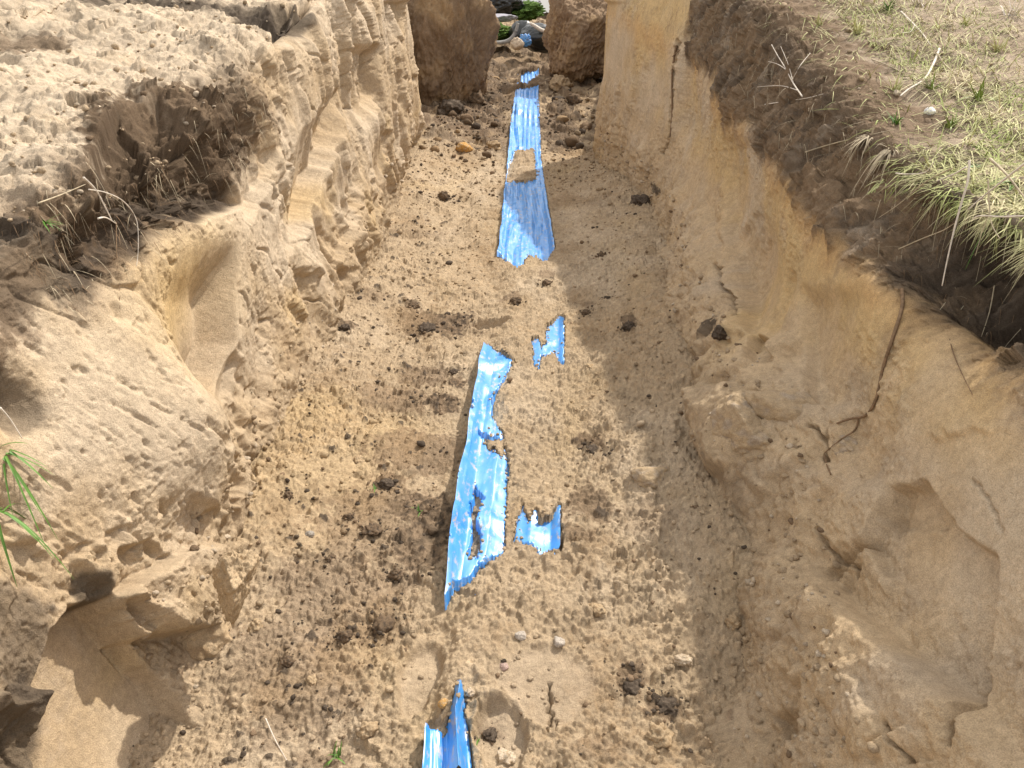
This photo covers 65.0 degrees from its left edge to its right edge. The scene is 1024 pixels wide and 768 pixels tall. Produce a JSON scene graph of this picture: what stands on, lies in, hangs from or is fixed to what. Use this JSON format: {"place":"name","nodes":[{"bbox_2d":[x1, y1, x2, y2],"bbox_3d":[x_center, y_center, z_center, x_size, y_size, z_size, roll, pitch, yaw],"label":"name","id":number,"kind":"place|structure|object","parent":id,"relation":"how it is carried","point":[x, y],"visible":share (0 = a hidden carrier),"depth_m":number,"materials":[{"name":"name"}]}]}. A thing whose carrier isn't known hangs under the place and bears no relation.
{"place":"outdoors","nodes":[
{"label":"outdoors","id":0,"kind":"place"},
{"bbox_2d":[0,0,424,767],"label":"bank","id":1,"kind":"structure","parent":0,"point":[130,410],"depth_m":2.01,"materials":[{"name":"soil"}]},
{"bbox_2d":[0,407,22,438],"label":"dry stalk","id":2,"kind":"object","parent":1,"relation":"attached to","point":[6,415],"visible":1,"depth_m":1.37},
{"bbox_2d":[2,442,56,546],"bbox_3d":[-0.904,0.181,1.456,0.150,0.190,0.210,-5,29,-9],"label":"grass tuft","id":3,"kind":"object","parent":1,"relation":"on","point":[13,470],"visible":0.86,"depth_m":1.42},
{"bbox_2d":[0,503,73,585],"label":"grass tuft","id":4,"kind":"object","parent":1,"relation":"on","point":[26,527],"visible":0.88,"depth_m":1.37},
{"bbox_2d":[29,214,59,233],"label":"grass tuft","id":5,"kind":"object","parent":1,"relation":"on","point":[46,222],"visible":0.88,"depth_m":1.67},
{"bbox_2d":[38,184,85,203],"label":"dry stalk","id":6,"kind":"object","parent":1,"relation":"on","point":[58,195],"visible":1,"depth_m":1.61,"materials":[{"name":"plant"}]},
{"bbox_2d":[83,177,111,219],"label":"dry stalk","id":7,"kind":"object","parent":1,"relation":"on","point":[84,178],"visible":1,"depth_m":1.65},
{"bbox_2d":[88,189,138,265],"bbox_3d":[-0.849,-0.340,1.736,0.003,0.207,0.166,1,28,1],"label":"dry stalk","id":8,"kind":"object","parent":1,"relation":"hanging from","point":[128,206],"visible":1,"depth_m":1.77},
{"bbox_2d":[116,223,119,306],"bbox_3d":[-0.890,-0.269,1.812,0.004,0.137,0.199,-8,30,-15],"label":"root","id":9,"kind":"object","parent":1,"relation":"hanging from","point":[116,252],"visible":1,"depth_m":1.83,"materials":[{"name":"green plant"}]},
{"bbox_2d":[182,614,232,660],"bbox_3d":[-0.751,0.551,1.888,0.243,0.295,0.290,1,28,1],"label":"sand block","id":10,"kind":"object","parent":1,"relation":"attached to","point":[205,643],"depth_m":1.80,"materials":[{"name":"sand"}]},
{"bbox_2d":[212,550,260,623],"bbox_3d":[-0.567,0.412,1.679,0.103,0.178,0.153,-17,33,-28],"label":"sand block","id":11,"kind":"object","parent":1,"relation":"attached to","point":[233,572],"depth_m":1.63,"materials":[{"name":"sand"}]},
{"bbox_2d":[127,12,753,767],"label":"trench floor","id":12,"kind":"structure","parent":0,"point":[467,638],"depth_m":2.19,"materials":[{"name":"soil"}]},
{"bbox_2d":[247,618,262,634],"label":"sand clod","id":13,"kind":"object","parent":12,"relation":"on","point":[255,625],"visible":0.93,"depth_m":1.85,"materials":[{"name":"sand"}]},
{"bbox_2d":[265,718,286,759],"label":"dry stalk","id":14,"kind":"object","parent":12,"relation":"on","point":[274,737],"visible":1,"depth_m":1.63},
{"bbox_2d":[279,654,295,667],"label":"soil clod","id":15,"kind":"object","parent":12,"relation":"on","point":[286,660],"visible":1,"depth_m":1.78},
{"bbox_2d":[284,491,292,498],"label":"soil clod","id":16,"kind":"object","parent":12,"relation":"on","point":[288,494],"visible":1,"depth_m":2.26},
{"bbox_2d":[305,531,314,537],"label":"pebble","id":17,"kind":"object","parent":12,"relation":"on","point":[311,534],"visible":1,"depth_m":2.15,"materials":[{"name":"stone"}]},
{"bbox_2d":[304,674,317,686],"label":"sand clod","id":18,"kind":"object","parent":12,"relation":"on","point":[310,681],"visible":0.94,"depth_m":1.74,"materials":[{"name":"sand"}]},
{"bbox_2d":[324,554,335,561],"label":"soil clod","id":19,"kind":"object","parent":12,"relation":"on","point":[329,557],"visible":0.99,"depth_m":2.06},
{"bbox_2d":[323,741,344,767],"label":"weed sprig","id":20,"kind":"object","parent":12,"relation":"on","point":[336,756],"visible":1,"depth_m":1.61,"materials":[{"name":"green plant"}]},
{"bbox_2d":[338,324,349,330],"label":"soil clod","id":21,"kind":"object","parent":12,"relation":"on","point":[344,327],"visible":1,"depth_m":3.22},
{"bbox_2d":[335,629,353,644],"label":"soil clod","id":22,"kind":"object","parent":12,"relation":"on","point":[344,636],"visible":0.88,"depth_m":1.85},
{"bbox_2d":[343,513,354,520],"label":"soil clod","id":23,"kind":"object","parent":12,"relation":"on","point":[348,516],"visible":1,"depth_m":2.25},
{"bbox_2d":[353,455,364,462],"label":"sand clod","id":24,"kind":"object","parent":12,"relation":"on","point":[358,459],"visible":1,"depth_m":2.48,"materials":[{"name":"sand"}]},
{"bbox_2d":[356,721,378,739],"bbox_3d":[-0.294,0.704,1.638,0.045,0.031,0.044,1,28,1],"label":"sand clod","id":25,"kind":"object","parent":12,"relation":"on","point":[368,729],"visible":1,"depth_m":1.63,"materials":[{"name":"sand"}]},
{"bbox_2d":[361,523,383,535],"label":"soil clod","id":26,"kind":"object","parent":12,"relation":"on","point":[373,529],"visible":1,"depth_m":2.17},
{"bbox_2d":[370,613,395,638],"bbox_3d":[-0.307,0.581,1.901,0.059,0.057,0.070,1,28,1],"label":"soil clod","id":27,"kind":"object","parent":12,"relation":"on","point":[382,623],"visible":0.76,"depth_m":1.89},
{"bbox_2d":[377,478,394,489],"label":"soil clod","id":28,"kind":"object","parent":12,"relation":"on","point":[386,483],"visible":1,"depth_m":2.38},
{"bbox_2d":[387,568,403,580],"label":"soil clod","id":29,"kind":"object","parent":12,"relation":"on","point":[392,574],"visible":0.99,"depth_m":2.04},
{"bbox_2d":[408,301,418,308],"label":"soil clod","id":30,"kind":"object","parent":12,"relation":"on","point":[415,305],"visible":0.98,"depth_m":3.52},
{"bbox_2d":[418,321,435,332],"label":"soil clod","id":31,"kind":"object","parent":12,"relation":"on","point":[427,326],"visible":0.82,"depth_m":3.34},
{"bbox_2d":[438,698,447,708],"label":"pebble","id":32,"kind":"object","parent":12,"relation":"on","point":[442,703],"visible":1,"depth_m":1.65,"materials":[{"name":"stone"}]},
{"bbox_2d":[437,191,449,201],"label":"soil clod","id":33,"kind":"object","parent":12,"relation":"on","point":[443,195],"visible":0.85,"depth_m":5.02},
{"bbox_2d":[437,98,463,114],"bbox_3d":[-0.540,-2.410,7.060,0.237,0.166,0.273,1,28,1],"label":"soil clod","id":34,"kind":"object","parent":12,"relation":"on","point":[445,107],"visible":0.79,"depth_m":7.00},
{"bbox_2d":[407,0,500,105],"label":"soil mound","id":35,"kind":"object","parent":12,"relation":"on","point":[455,44],"visible":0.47,"depth_m":7.11,"materials":[{"name":"soil"}]},
{"bbox_2d":[455,142,472,151],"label":"sand clod","id":36,"kind":"object","parent":12,"relation":"on","point":[463,146],"visible":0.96,"depth_m":6.20,"materials":[{"name":"soil"}]},
{"bbox_2d":[465,687,474,697],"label":"pebble","id":37,"kind":"object","parent":12,"relation":"on","point":[469,691],"visible":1,"depth_m":1.67,"materials":[{"name":"stone"}]},
{"bbox_2d":[468,90,486,104],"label":"soil clod","id":38,"kind":"object","parent":12,"relation":"on","point":[477,97],"visible":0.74,"depth_m":7.43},
{"bbox_2d":[482,727,496,742],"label":"soil clod","id":39,"kind":"object","parent":12,"relation":"on","point":[490,734],"visible":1,"depth_m":1.63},
{"bbox_2d":[422,68,563,767],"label":"plastic film","id":40,"kind":"object","parent":12,"relation":"on","point":[525,228],"visible":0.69,"depth_m":2.46,"materials":[{"name":"plastic"}]},
{"bbox_2d":[486,140,501,150],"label":"sand clod","id":41,"kind":"object","parent":12,"relation":"on","point":[495,144],"visible":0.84,"depth_m":6.36,"materials":[{"name":"sand"}]},
{"bbox_2d":[497,22,510,40],"bbox_3d":[-0.216,-4.504,10.301,0.852,0.277,0.756,-17,33,-28],"label":"turf hump","id":42,"kind":"object","parent":12,"relation":"on","point":[503,34],"visible":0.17,"depth_m":10.10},
{"bbox_2d":[496,14,517,21],"bbox_3d":[-0.185,-4.825,10.595,0.379,0.103,0.503,24,37,37],"label":"concrete edge","id":43,"kind":"object","parent":42,"relation":"on","point":[505,17],"visible":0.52,"depth_m":10.50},
{"bbox_2d":[500,662,508,670],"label":"pebble","id":44,"kind":"object","parent":12,"relation":"on","point":[504,666],"visible":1,"depth_m":1.75,"materials":[{"name":"stone"}]},
{"bbox_2d":[496,747,516,764],"bbox_3d":[-0.011,0.743,1.597,0.042,0.032,0.038,12,31,20],"label":"sand clod","id":45,"kind":"object","parent":12,"relation":"on","point":[506,756],"visible":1,"depth_m":1.59,"materials":[{"name":"sand"}]},
{"bbox_2d":[496,23,518,44],"bbox_3d":[-0.102,-4.171,9.572,0.376,0.241,0.048,1,28,1],"label":"hose","id":46,"kind":"object","parent":12,"relation":"on","point":[509,39],"visible":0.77,"depth_m":9.58,"materials":[{"name":"plastic"}]},
{"bbox_2d":[0,0,1015,767],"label":"soil crumbs","id":47,"kind":"object","parent":12,"relation":"on","point":[574,142],"visible":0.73,"depth_m":2.25,"materials":[{"name":"soil"}]},
{"bbox_2d":[509,297,521,304],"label":"soil clod","id":48,"kind":"object","parent":12,"relation":"on","point":[515,300],"visible":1,"depth_m":3.53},
{"bbox_2d":[510,37,523,49],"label":"sand clod","id":49,"kind":"object","parent":12,"relation":"on","point":[516,43],"visible":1,"depth_m":9.31,"materials":[{"name":"sand"}]},
{"bbox_2d":[509,20,529,47],"bbox_3d":[0.119,-4.364,10.033,0.319,0.324,0.288,1,28,1],"label":"plastic bag","id":50,"kind":"object","parent":12,"relation":"on","point":[522,23],"visible":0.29,"depth_m":9.92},
{"bbox_2d":[515,631,525,640],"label":"pebble","id":51,"kind":"object","parent":12,"relation":"on","point":[520,635],"visible":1,"depth_m":1.81,"materials":[{"name":"stone"}]},
{"bbox_2d":[519,34,531,46],"bbox_3d":[0.150,-4.028,9.417,0.168,0.146,0.072,1,28,1],"label":"film scrap","id":52,"kind":"object","parent":12,"relation":"on","point":[526,39],"visible":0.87,"depth_m":9.40,"materials":[{"name":"blue plastic"}]},
{"bbox_2d":[512,0,545,20],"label":"turf hump","id":53,"kind":"object","parent":12,"relation":"on","point":[532,10],"visible":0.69,"depth_m":11.11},
{"bbox_2d":[490,0,524,14],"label":"plastic bag","id":54,"kind":"object","parent":53,"relation":"on","point":[505,6],"visible":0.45,"depth_m":10.94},
{"bbox_2d":[519,22,547,53],"bbox_3d":[0.346,-4.171,9.671,0.519,0.364,0.453,1,28,1],"label":"plastic sheet","id":55,"kind":"object","parent":12,"relation":"on","point":[535,31],"visible":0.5,"depth_m":9.54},
{"bbox_2d":[542,279,550,285],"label":"soil clod","id":56,"kind":"object","parent":12,"relation":"on","point":[546,282],"visible":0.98,"depth_m":3.71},
{"bbox_2d":[553,636,564,647],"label":"pebble","id":57,"kind":"object","parent":12,"relation":"on","point":[558,642],"visible":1,"depth_m":1.81,"materials":[{"name":"stone"}]},
{"bbox_2d":[549,74,570,91],"bbox_3d":[0.457,-2.997,8.029,0.209,0.181,0.195,24,36,37],"label":"sand clod","id":58,"kind":"object","parent":12,"relation":"on","point":[556,82],"visible":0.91,"depth_m":7.97,"materials":[{"name":"sand"}]},
{"bbox_2d":[565,93,582,104],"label":"soil clod","id":59,"kind":"object","parent":12,"relation":"on","point":[572,98],"visible":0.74,"depth_m":7.39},
{"bbox_2d":[542,0,607,82],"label":"soil mound","id":60,"kind":"object","parent":12,"relation":"on","point":[573,38],"visible":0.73,"depth_m":8.02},
{"bbox_2d":[588,444,597,454],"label":"soil clod","id":61,"kind":"object","parent":12,"relation":"on","point":[592,447],"visible":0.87,"depth_m":2.49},
{"bbox_2d":[589,602,605,616],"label":"sand clod","id":62,"kind":"object","parent":12,"relation":"on","point":[597,612],"visible":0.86,"depth_m":1.90,"materials":[{"name":"sand"}]},
{"bbox_2d":[622,320,634,330],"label":"soil clod","id":63,"kind":"object","parent":12,"relation":"on","point":[626,326],"visible":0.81,"depth_m":3.18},
{"bbox_2d":[622,678,642,695],"bbox_3d":[0.261,0.660,1.738,0.052,0.032,0.060,1,28,1],"label":"soil clod","id":64,"kind":"object","parent":12,"relation":"on","point":[631,688],"visible":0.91,"depth_m":1.73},
{"bbox_2d":[629,194,649,205],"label":"soil clod","id":65,"kind":"object","parent":12,"relation":"on","point":[639,200],"visible":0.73,"depth_m":4.50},
{"bbox_2d":[630,466,670,489],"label":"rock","id":66,"kind":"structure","parent":12,"relation":"on","point":[647,476],"depth_m":2.27,"materials":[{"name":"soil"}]},
{"bbox_2d":[644,721,674,748],"bbox_3d":[0.304,0.718,1.646,0.061,0.042,0.056,21,35,33],"label":"sand clod","id":67,"kind":"object","parent":12,"relation":"on","point":[662,735],"visible":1,"depth_m":1.64,"materials":[{"name":"sand"}]},
{"bbox_2d":[656,695,679,714],"bbox_3d":[0.327,0.683,1.709,0.060,0.032,0.053,-7,29,-13],"label":"soil clod","id":68,"kind":"object","parent":12,"relation":"on","point":[666,705],"visible":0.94,"depth_m":1.70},
{"bbox_2d":[674,653,692,666],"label":"sand clod","id":69,"kind":"object","parent":12,"relation":"on","point":[681,659],"visible":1,"depth_m":1.77,"materials":[{"name":"sand"}]},
{"bbox_2d":[725,613,741,630],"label":"sand clod","id":70,"kind":"object","parent":12,"relation":"on","point":[733,620],"visible":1,"depth_m":1.82,"materials":[{"name":"sand"}]},
{"bbox_2d":[710,391,773,453],"bbox_3d":[0.644,0.140,2.118,0.194,0.230,0.240,-14,31,-24],"label":"sand block","id":71,"kind":"object","parent":12,"relation":"on","point":[735,418],"depth_m":2.05,"materials":[{"name":"sand"}]},
{"bbox_2d":[540,0,549,12],"label":"sky","id":72,"kind":"structure","parent":0,"point":[545,3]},
{"bbox_2d":[592,0,1023,767],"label":"bank","id":73,"kind":"structure","parent":0,"point":[916,512],"depth_m":1.89,"materials":[{"name":"soil"}]},
{"bbox_2d":[2,0,1023,348],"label":"rootlets","id":74,"kind":"object","parent":73,"relation":"attached to","point":[624,4],"visible":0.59,"depth_m":2.02,"materials":[{"name":"beige plant"}]},
{"bbox_2d":[37,0,1023,346],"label":"dry roots","id":75,"kind":"object","parent":73,"relation":"hanging from","point":[703,62],"visible":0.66,"depth_m":1.94,"materials":[{"name":"plant"}]},
{"bbox_2d":[669,45,679,136],"bbox_3d":[0.855,-1.544,4.239,0.032,0.434,0.188,2,28,3],"label":"root","id":76,"kind":"object","parent":73,"relation":"attached to","point":[675,50],"visible":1,"depth_m":4.26,"materials":[{"name":"brown plant"}]},
{"bbox_2d":[711,322,726,340],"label":"soil clod","id":77,"kind":"object","parent":73,"relation":"on","point":[718,333],"visible":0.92,"depth_m":2.56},
{"bbox_2d":[743,389,818,421],"bbox_3d":[0.702,0.082,2.053,0.201,0.137,0.172,1,28,1],"label":"sand block","id":78,"kind":"object","parent":73,"relation":"on","point":[778,405],"depth_m":2.02,"materials":[{"name":"sand"}]},
{"bbox_2d":[760,44,807,96],"bbox_3d":[0.968,-1.078,2.774,0.117,0.139,0.432,-3,29,-6],"label":"dead weed","id":79,"kind":"object","parent":73,"relation":"attached to","point":[784,67],"visible":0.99,"depth_m":2.73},
{"bbox_2d":[810,12,827,25],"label":"grass tuft","id":80,"kind":"object","parent":73,"relation":"on","point":[817,22],"visible":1,"depth_m":2.90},
{"bbox_2d":[831,434,857,454],"bbox_3d":[0.784,0.148,1.876,0.075,0.070,0.109,11,30,19],"label":"sand block","id":81,"kind":"object","parent":73,"relation":"on","point":[848,443],"depth_m":1.85,"materials":[{"name":"sand"}]},
{"bbox_2d":[805,129,893,152],"bbox_3d":[0.950,-0.692,2.297,0.043,0.120,0.299,-11,30,-19],"label":"dry stalk","id":82,"kind":"object","parent":73,"relation":"attached to","point":[841,141],"visible":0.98,"depth_m":2.35,"materials":[{"name":"plant"}]},
{"bbox_2d":[842,125,873,170],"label":"grass tuft","id":83,"kind":"object","parent":73,"relation":"hanging from","point":[862,139],"visible":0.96,"depth_m":2.18,"materials":[{"name":"plant"}]},
{"bbox_2d":[846,14,869,33],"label":"grass tuft","id":84,"kind":"object","parent":73,"relation":"on","point":[857,30],"visible":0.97,"depth_m":2.82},
{"bbox_2d":[824,288,904,474],"bbox_3d":[0.779,-0.003,1.813,0.103,0.385,0.262,16,33,28],"label":"root","id":85,"kind":"object","parent":73,"relation":"attached to","point":[899,317],"visible":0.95,"depth_m":1.77,"materials":[{"name":"brown plant"}]},
{"bbox_2d":[862,178,885,201],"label":"grass tuft","id":86,"kind":"object","parent":73,"relation":"hanging from","point":[876,185],"visible":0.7,"depth_m":2.08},
{"bbox_2d":[850,143,898,195],"bbox_3d":[0.984,-0.549,2.119,0.149,0.165,0.105,-5,29,-9],"label":"grass tuft","id":87,"kind":"object","parent":73,"relation":"attached to","point":[881,156],"visible":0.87,"depth_m":2.10,"materials":[{"name":"plant"}]},
{"bbox_2d":[750,0,1023,287],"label":"dry grass","id":88,"kind":"structure","parent":73,"relation":"on","point":[1007,206],"depth_m":2.13,"materials":[{"name":"plant"}]},
{"bbox_2d":[877,0,906,9],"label":"grass tuft","id":89,"kind":"object","parent":73,"relation":"on","point":[886,6],"visible":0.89,"depth_m":2.99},
{"bbox_2d":[877,70,908,90],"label":"grass tuft","id":90,"kind":"object","parent":73,"relation":"on","point":[899,87],"visible":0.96,"depth_m":2.40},
{"bbox_2d":[887,112,902,124],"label":"grass tuft","id":91,"kind":"object","parent":73,"relation":"on","point":[895,121],"visible":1,"depth_m":2.20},
{"bbox_2d":[895,162,933,174],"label":"dry stalk","id":92,"kind":"object","parent":73,"relation":"attached to","point":[914,173],"visible":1,"depth_m":1.79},
{"bbox_2d":[900,11,930,44],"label":"twig","id":93,"kind":"object","parent":73,"relation":"on","point":[905,16],"visible":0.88,"depth_m":2.79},
{"bbox_2d":[879,167,952,217],"bbox_3d":[0.893,-0.422,1.794,0.003,0.189,0.283,1,28,1],"label":"dry stalk","id":94,"kind":"object","parent":73,"relation":"attached to","point":[919,186],"visible":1,"depth_m":1.75,"materials":[{"name":"plant"}]},
{"bbox_2d":[906,0,927,7],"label":"grass tuft","id":95,"kind":"object","parent":73,"relation":"on","point":[918,4],"visible":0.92,"depth_m":3.01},
{"bbox_2d":[900,48,940,96],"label":"twig","id":96,"kind":"object","parent":73,"relation":"on","point":[933,62],"visible":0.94,"depth_m":2.49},
{"bbox_2d":[898,224,952,249],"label":"dry stalk","id":97,"kind":"object","parent":73,"relation":"attached to","point":[923,238],"visible":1,"depth_m":1.75,"materials":[{"name":"plant"}]},
{"bbox_2d":[924,107,935,114],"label":"pebble","id":98,"kind":"object","parent":73,"relation":"on","point":[928,112],"visible":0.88,"depth_m":2.22,"materials":[{"name":"stone"}]},
{"bbox_2d":[917,70,944,89],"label":"grass tuft","id":99,"kind":"object","parent":73,"relation":"on","point":[932,84],"visible":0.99,"depth_m":2.38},
{"bbox_2d":[935,111,962,128],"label":"grass tuft","id":100,"kind":"object","parent":73,"relation":"on","point":[949,124],"visible":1,"depth_m":2.15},
{"bbox_2d":[937,166,966,180],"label":"dry stalk","id":101,"kind":"object","parent":73,"relation":"attached to","point":[965,167],"visible":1,"depth_m":1.61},
{"bbox_2d":[942,160,970,285],"bbox_3d":[0.889,-0.320,1.613,0.005,0.252,0.027,1,28,1],"label":"dry stalk","id":102,"kind":"object","parent":73,"relation":"hanging from","point":[967,182],"visible":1,"depth_m":1.60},
{"bbox_2d":[946,328,972,394],"bbox_3d":[0.873,-0.049,1.578,0.009,0.014,0.271,8,29,14],"label":"root","id":103,"kind":"object","parent":73,"relation":"attached to","point":[958,365],"visible":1,"depth_m":1.55,"materials":[{"name":"brown plant"}]},
{"bbox_2d":[956,9,983,25],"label":"grass tuft","id":104,"kind":"object","parent":73,"relation":"on","point":[965,22],"visible":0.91,"depth_m":2.80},
{"bbox_2d":[955,77,996,102],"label":"grass tuft","id":105,"kind":"object","parent":73,"relation":"on","point":[979,94],"visible":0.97,"depth_m":2.26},
{"bbox_2d":[936,53,1023,81],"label":"twig","id":106,"kind":"object","parent":73,"relation":"on","point":[968,77],"visible":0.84,"depth_m":2.41,"materials":[{"name":"wood"}]},
{"bbox_2d":[975,179,999,255],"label":"dry stalk","id":107,"kind":"object","parent":73,"relation":"hanging from","point":[989,213],"visible":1,"depth_m":1.50,"materials":[{"name":"plant"}]},
{"bbox_2d":[981,285,994,336],"bbox_3d":[1.026,-0.157,1.729,0.005,0.089,0.087,15,32,25],"label":"root","id":108,"kind":"object","parent":73,"relation":"hanging from","point":[990,308],"visible":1,"depth_m":1.73,"materials":[{"name":"plant"}]},
{"bbox_2d":[965,178,1015,269],"bbox_3d":[1.069,-0.368,1.816,0.117,0.191,0.231,-4,29,-8],"label":"grass tuft","id":109,"kind":"object","parent":73,"relation":"attached to","point":[1011,187],"visible":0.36,"depth_m":1.79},
{"bbox_2d":[967,163,1023,209],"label":"dry stalk","id":110,"kind":"object","parent":73,"relation":"attached to","point":[1011,173],"visible":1,"depth_m":1.46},
{"bbox_2d":[981,35,1009,51],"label":"grass tuft","id":111,"kind":"object","parent":73,"relation":"on","point":[994,47],"visible":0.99,"depth_m":2.61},
{"bbox_2d":[972,215,1023,219],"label":"dry stalk","id":112,"kind":"object","parent":73,"relation":"attached to","point":[999,216],"visible":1,"depth_m":1.46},
{"bbox_2d":[989,158,1023,197],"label":"dry stalk","id":113,"kind":"object","parent":73,"relation":"attached to","point":[1002,170],"visible":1,"depth_m":1.44,"materials":[{"name":"plant"}]},
{"bbox_2d":[994,0,1022,15],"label":"grass tuft","id":114,"kind":"object","parent":73,"relation":"on","point":[1013,11],"visible":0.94,"depth_m":2.84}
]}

